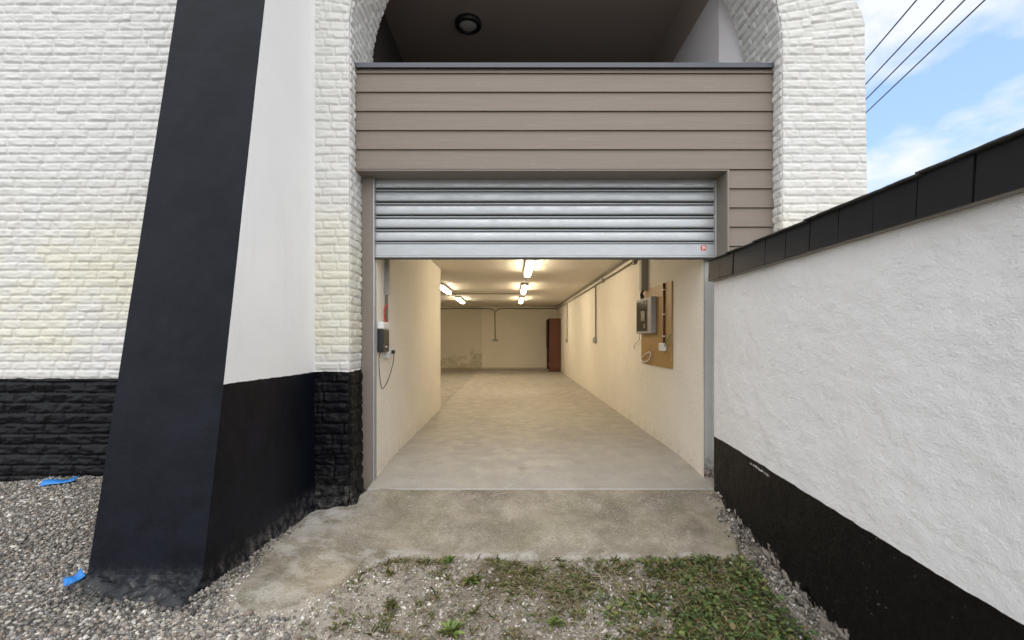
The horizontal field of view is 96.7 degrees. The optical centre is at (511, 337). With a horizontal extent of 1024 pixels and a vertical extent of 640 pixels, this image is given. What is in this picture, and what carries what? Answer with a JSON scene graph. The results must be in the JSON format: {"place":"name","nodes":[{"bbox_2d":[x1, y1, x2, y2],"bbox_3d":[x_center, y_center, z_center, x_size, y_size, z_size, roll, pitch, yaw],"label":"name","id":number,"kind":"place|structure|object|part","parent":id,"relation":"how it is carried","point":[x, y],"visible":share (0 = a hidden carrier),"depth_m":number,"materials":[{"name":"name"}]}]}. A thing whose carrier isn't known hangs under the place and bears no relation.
{"place":"outdoors","nodes":[
{"label":"outdoors","id":0,"kind":"place"},
{"bbox_2d":[0,477,838,639],"bbox_3d":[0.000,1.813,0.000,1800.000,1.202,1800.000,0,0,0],"label":"ground","id":1,"kind":"structure","parent":0,"point":[328,621],"depth_m":2.68,"materials":[{"name":"grey gravel"}]},
{"bbox_2d":[40,475,78,485],"bbox_3d":[-3.861,1.226,3.877,0.245,0.059,0.085,0,0,-16],"label":"blue film","id":2,"kind":"object","parent":1,"relation":"on","point":[50,481],"visible":1,"depth_m":3.87,"materials":[{"name":"blue plastic"}]},
{"bbox_2d":[40,583,214,614],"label":"footing stones","id":3,"kind":"object","parent":1,"relation":"on","point":[78,588],"visible":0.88,"depth_m":2.44,"materials":[{"name":"grey gravel"}]},
{"bbox_2d":[0,475,318,639],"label":"gravel","id":4,"kind":"structure","parent":1,"relation":"on","point":[69,560],"depth_m":2.63,"materials":[{"name":"grey gravel"}]},
{"bbox_2d":[63,568,85,586],"bbox_3d":[-2.506,1.379,2.604,0.070,0.059,0.100,0,0,18],"label":"blue film","id":5,"kind":"object","parent":4,"relation":"on","point":[76,577],"visible":0.97,"depth_m":2.60,"materials":[{"name":"blue plastic"}]},
{"bbox_2d":[189,516,306,601],"bbox_3d":[-1.728,1.476,3.163,0.175,0.099,1.344,0,0,0],"label":"debris","id":6,"kind":"object","parent":1,"relation":"on","point":[215,587],"visible":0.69,"depth_m":2.86,"materials":[{"name":"gravel"}]},
{"bbox_2d":[384,568,394,577],"bbox_3d":[-0.803,1.555,3.002,0.070,0.052,0.097,0,0,0],"label":"weed plant","id":7,"kind":"object","parent":1,"relation":"on","point":[390,571],"visible":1,"depth_m":3.00,"materials":[{"name":"green plant"}]},
{"bbox_2d":[383,596,400,611],"bbox_3d":[-0.713,1.599,2.711,0.137,0.064,0.133,0,0,0],"label":"weed plant","id":8,"kind":"object","parent":1,"relation":"on","point":[390,603],"visible":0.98,"depth_m":2.71,"materials":[{"name":"green plant"}]},
{"bbox_2d":[0,0,866,609],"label":"garage building","id":9,"kind":"structure","parent":1,"relation":"on","point":[214,214],"depth_m":4.09,"materials":[{"name":"paint"}]},
{"bbox_2d":[377,322,388,351],"bbox_3d":[-1.298,0.000,4.610,0.071,0.300,0.220,0,0,0],"label":"control box","id":10,"kind":"object","parent":9,"relation":"attached to","point":[383,337],"visible":1,"depth_m":4.50,"materials":[{"name":"black plastic"}]},
{"bbox_2d":[379,353,393,388],"bbox_3d":[-1.296,0.339,4.691,0.023,0.380,0.392,0,0,7],"label":"power cable","id":11,"kind":"object","parent":10,"relation":"hanging from","point":[389,375],"visible":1,"depth_m":4.64,"materials":[{"name":"black plastic"}]},
{"bbox_2d":[385,260,389,321],"bbox_3d":[-1.309,-0.615,4.782,0.048,1.290,0.045,0,0,0],"label":"grey pipe","id":12,"kind":"object","parent":9,"relation":"attached to","point":[387,277],"visible":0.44,"depth_m":4.76,"materials":[{"name":"grey plastic"}]},
{"bbox_2d":[384,348,394,357],"bbox_3d":[-1.294,0.168,4.850,0.078,0.105,0.220,0,0,0],"label":"plug socket","id":13,"kind":"object","parent":9,"relation":"attached to","point":[389,353],"visible":0.87,"depth_m":4.79,"materials":[{"name":"white plastic"}]},
{"bbox_2d":[440,283,451,293],"bbox_3d":[-1.680,-1.209,11.400,0.150,0.122,1.600,0,0,0],"label":"strip light","id":14,"kind":"object","parent":9,"relation":"attached to","point":[445,288],"visible":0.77,"depth_m":11.22,"materials":[{"name":"grey plastic"}]},
{"bbox_2d":[455,296,464,303],"bbox_3d":[-1.680,-1.209,14.850,0.150,0.122,1.600,0,0,0],"label":"strip light","id":15,"kind":"object","parent":9,"relation":"attached to","point":[460,299],"visible":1,"depth_m":14.35,"materials":[{"name":"grey plastic"}]},
{"bbox_2d":[455,13,480,34],"bbox_3d":[-0.570,-4.061,5.920,0.344,0.077,0.344,0,0,0],"label":"round lamp","id":16,"kind":"object","parent":9,"relation":"attached to","point":[467,23],"visible":1,"depth_m":5.86,"materials":[{"name":"black plastic"}]},
{"bbox_2d":[452,292,520,296],"bbox_3d":[-0.696,-1.255,13.125,1.992,0.026,1.750,0,0,0],"label":"conduit","id":17,"kind":"object","parent":9,"relation":"attached to","point":[484,293],"visible":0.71,"depth_m":13.19,"materials":[{"name":"grey plastic"}]},
{"bbox_2d":[440,308,555,338],"bbox_3d":[-1.330,-0.565,19.020,6.340,1.291,0.042,0,0,0],"label":"conduit","id":18,"kind":"object","parent":9,"relation":"attached to","point":[496,311],"visible":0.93,"depth_m":19.00,"materials":[{"name":"grey plastic"}]},
{"bbox_2d":[519,296,523,303],"bbox_3d":[0.300,-1.209,14.850,0.150,0.122,1.600,0,0,0],"label":"strip light","id":19,"kind":"object","parent":9,"relation":"attached to","point":[521,298],"visible":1,"depth_m":14.23,"materials":[{"name":"grey plastic"}]},
{"bbox_2d":[520,283,527,293],"bbox_3d":[0.300,-1.209,11.400,0.150,0.122,1.600,0,0,0],"label":"strip light","id":20,"kind":"object","parent":9,"relation":"attached to","point":[524,286],"visible":1,"depth_m":10.79,"materials":[{"name":"grey plastic"}]},
{"bbox_2d":[523,260,534,276],"bbox_3d":[0.295,-1.209,7.950,0.150,0.122,1.600,0,0,0],"label":"strip light","id":21,"kind":"object","parent":9,"relation":"attached to","point":[528,267],"visible":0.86,"depth_m":7.62,"materials":[{"name":"grey plastic"}]},
{"bbox_2d":[567,304,567,338],"bbox_3d":[1.875,-0.535,15.500,0.030,1.190,0.030,0,0,23],"label":"conduit","id":22,"kind":"object","parent":9,"relation":"attached to","point":[567,321],"visible":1,"depth_m":15.50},
{"bbox_2d":[595,287,595,336],"bbox_3d":[1.875,-0.565,10.200,0.030,1.130,0.030,0,0,22],"label":"conduit","id":23,"kind":"object","parent":9,"relation":"attached to","point":[595,311],"visible":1,"depth_m":10.19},
{"bbox_2d":[556,260,637,309],"bbox_3d":[1.855,-1.190,11.902,0.081,0.160,14.205,0,0,0],"label":"conduit","id":24,"kind":"object","parent":9,"relation":"attached to","point":[633,262],"visible":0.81,"depth_m":9.30,"materials":[{"name":"grey plastic"}]},
{"bbox_2d":[639,260,647,298],"bbox_3d":[1.846,-0.897,6.400,0.092,0.744,0.140,0,0,0],"label":"trunking","id":25,"kind":"object","parent":9,"relation":"attached to","point":[643,275],"visible":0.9,"depth_m":6.33,"materials":[{"name":"grey plastic"}]},
{"bbox_2d":[641,281,672,368],"bbox_3d":[1.883,-0.142,5.975,0.019,1.035,1.250,0,0,0],"label":"mounting board","id":26,"kind":"object","parent":9,"relation":"attached to","point":[650,342],"visible":0.74,"depth_m":5.74,"materials":[{"name":"brown wood"}]},
{"bbox_2d":[636,296,655,333],"bbox_3d":[1.832,-0.290,6.250,0.082,0.480,0.700,0,0,0],"label":"meter box","id":27,"kind":"object","parent":26,"relation":"attached to","point":[645,315],"visible":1,"depth_m":6.08,"materials":[{"name":"grey plastic"}]},
{"bbox_2d":[637,300,646,330],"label":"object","id":28,"kind":"structure","parent":27,"relation":"in","point":[642,306],"depth_m":6.31,"materials":[{"name":"grey metal"}]},
{"bbox_2d":[641,334,670,361],"bbox_3d":[1.847,0.158,5.958,0.054,0.401,1.189,0,0,0],"label":"junction box","id":29,"kind":"object","parent":26,"relation":"attached to","point":[662,346],"visible":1,"depth_m":5.54,"materials":[{"name":"white plastic"}]},
{"bbox_2d":[662,283,664,342],"bbox_3d":[1.861,-0.295,5.580,0.027,0.730,0.040,0,0,0],"label":"brown pipe","id":30,"kind":"object","parent":26,"relation":"attached to","point":[663,314],"visible":1,"depth_m":5.57,"materials":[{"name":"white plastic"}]},
{"bbox_2d":[441,555,456,564],"bbox_3d":[-0.451,1.580,3.220,0.123,0.057,0.104,0,0,-29],"label":"weed plant","id":31,"kind":"object","parent":1,"relation":"on","point":[449,559],"visible":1,"depth_m":3.22,"materials":[{"name":"green plant"}]},
{"bbox_2d":[439,618,465,639],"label":"weed plant","id":32,"kind":"object","parent":1,"relation":"on","point":[451,626],"visible":0.96,"depth_m":2.50,"materials":[{"name":"green plant"}]},
{"bbox_2d":[109,540,828,639],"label":"grit","id":33,"kind":"object","parent":1,"relation":"on","point":[490,611],"visible":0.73,"depth_m":2.74,"materials":[{"name":"gravel"}]},
{"bbox_2d":[458,569,483,587],"bbox_3d":[-0.267,1.603,3.030,0.172,0.075,0.170,0,0,0],"label":"weed plant","id":34,"kind":"object","parent":1,"relation":"on","point":[472,578],"visible":0.99,"depth_m":3.01,"materials":[{"name":"green plant"}]},
{"bbox_2d":[235,489,739,610],"bbox_3d":[0.018,1.624,3.478,3.936,0.423,2.256,0,0,0],"label":"driveway apron","id":35,"kind":"object","parent":1,"relation":"on","point":[320,551],"visible":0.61,"depth_m":3.60,"materials":[{"name":"concrete"}]},
{"bbox_2d":[160,559,822,639],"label":"stone chips","id":36,"kind":"object","parent":1,"relation":"on","point":[355,634],"visible":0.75,"depth_m":2.69,"materials":[{"name":"grey gravel"}]},
{"bbox_2d":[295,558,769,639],"bbox_3d":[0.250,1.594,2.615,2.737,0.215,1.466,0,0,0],"label":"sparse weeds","id":37,"kind":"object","parent":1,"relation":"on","point":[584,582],"visible":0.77,"depth_m":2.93,"materials":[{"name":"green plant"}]},
{"bbox_2d":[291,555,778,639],"bbox_3d":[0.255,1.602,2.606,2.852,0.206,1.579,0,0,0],"label":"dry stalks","id":38,"kind":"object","parent":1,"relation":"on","point":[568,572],"visible":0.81,"depth_m":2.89,"materials":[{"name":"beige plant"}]},
{"bbox_2d":[545,615,564,632],"bbox_3d":[0.247,1.636,2.628,0.127,0.070,0.142,0,0,0],"label":"weed plant","id":39,"kind":"object","parent":1,"relation":"on","point":[556,620],"visible":1,"depth_m":2.62,"materials":[{"name":"green plant"}]},
{"bbox_2d":[315,554,801,639],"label":"grass","id":40,"kind":"structure","parent":1,"relation":"on","point":[529,567],"depth_m":2.87,"materials":[{"name":"green plant"}]},
{"bbox_2d":[575,553,818,639],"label":"ground cover","id":41,"kind":"object","parent":1,"relation":"on","point":[779,633],"visible":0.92,"depth_m":2.77,"materials":[{"name":"green plant"}]},
{"bbox_2d":[706,492,841,639],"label":"rubble","id":42,"kind":"object","parent":1,"relation":"on","point":[773,573],"visible":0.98,"depth_m":3.12,"materials":[{"name":"gravel"}]},
{"bbox_2d":[705,128,1023,639],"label":"boundary wall","id":43,"kind":"structure","parent":1,"relation":"on","point":[868,416],"depth_m":2.18,"materials":[{"name":"paint"}]},
{"bbox_2d":[367,369,713,490],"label":"garage floor","id":44,"kind":"structure","parent":0,"point":[513,429],"depth_m":5.62,"materials":[{"name":"grey concrete"}]},
{"bbox_2d":[546,318,560,370],"bbox_3d":[1.655,0.297,18.290,0.463,2.045,1.400,0,0,0],"label":"cabinet","id":45,"kind":"object","parent":44,"relation":"on","point":[553,335],"visible":1,"depth_m":17.60,"materials":[{"name":"brown wood"}]},
{"bbox_3d":[1.433,-0.135,18.635,0.018,1.110,0.670,0,0,0],"label":"door","id":46,"kind":"part","parent":45,"relation":"part of","materials":[{"name":"brown wood"}]},
{"bbox_2d":[865,0,916,60],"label":"overhead cable","id":47,"kind":"object","parent":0,"point":[891,29],"visible":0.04,"depth_m":8.86,"materials":[{"name":"grey rubber"}]},
{"bbox_2d":[865,0,944,84],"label":"overhead cable","id":48,"kind":"object","parent":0,"point":[905,41],"visible":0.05,"depth_m":9.19,"materials":[{"name":"grey rubber"}]},
{"bbox_2d":[866,0,964,98],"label":"overhead cable","id":49,"kind":"object","parent":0,"point":[923,41],"visible":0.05,"depth_m":9.10,"materials":[{"name":"grey rubber"}]},
{"bbox_2d":[866,0,984,112],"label":"overhead cable","id":50,"kind":"object","parent":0,"point":[969,14],"visible":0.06,"depth_m":9.51,"materials":[{"name":"grey rubber"}]},
{"bbox_2d":[856,0,1023,193],"label":"sky","id":51,"kind":"structure","parent":0,"point":[967,93],"materials":[{"name":"blue"}]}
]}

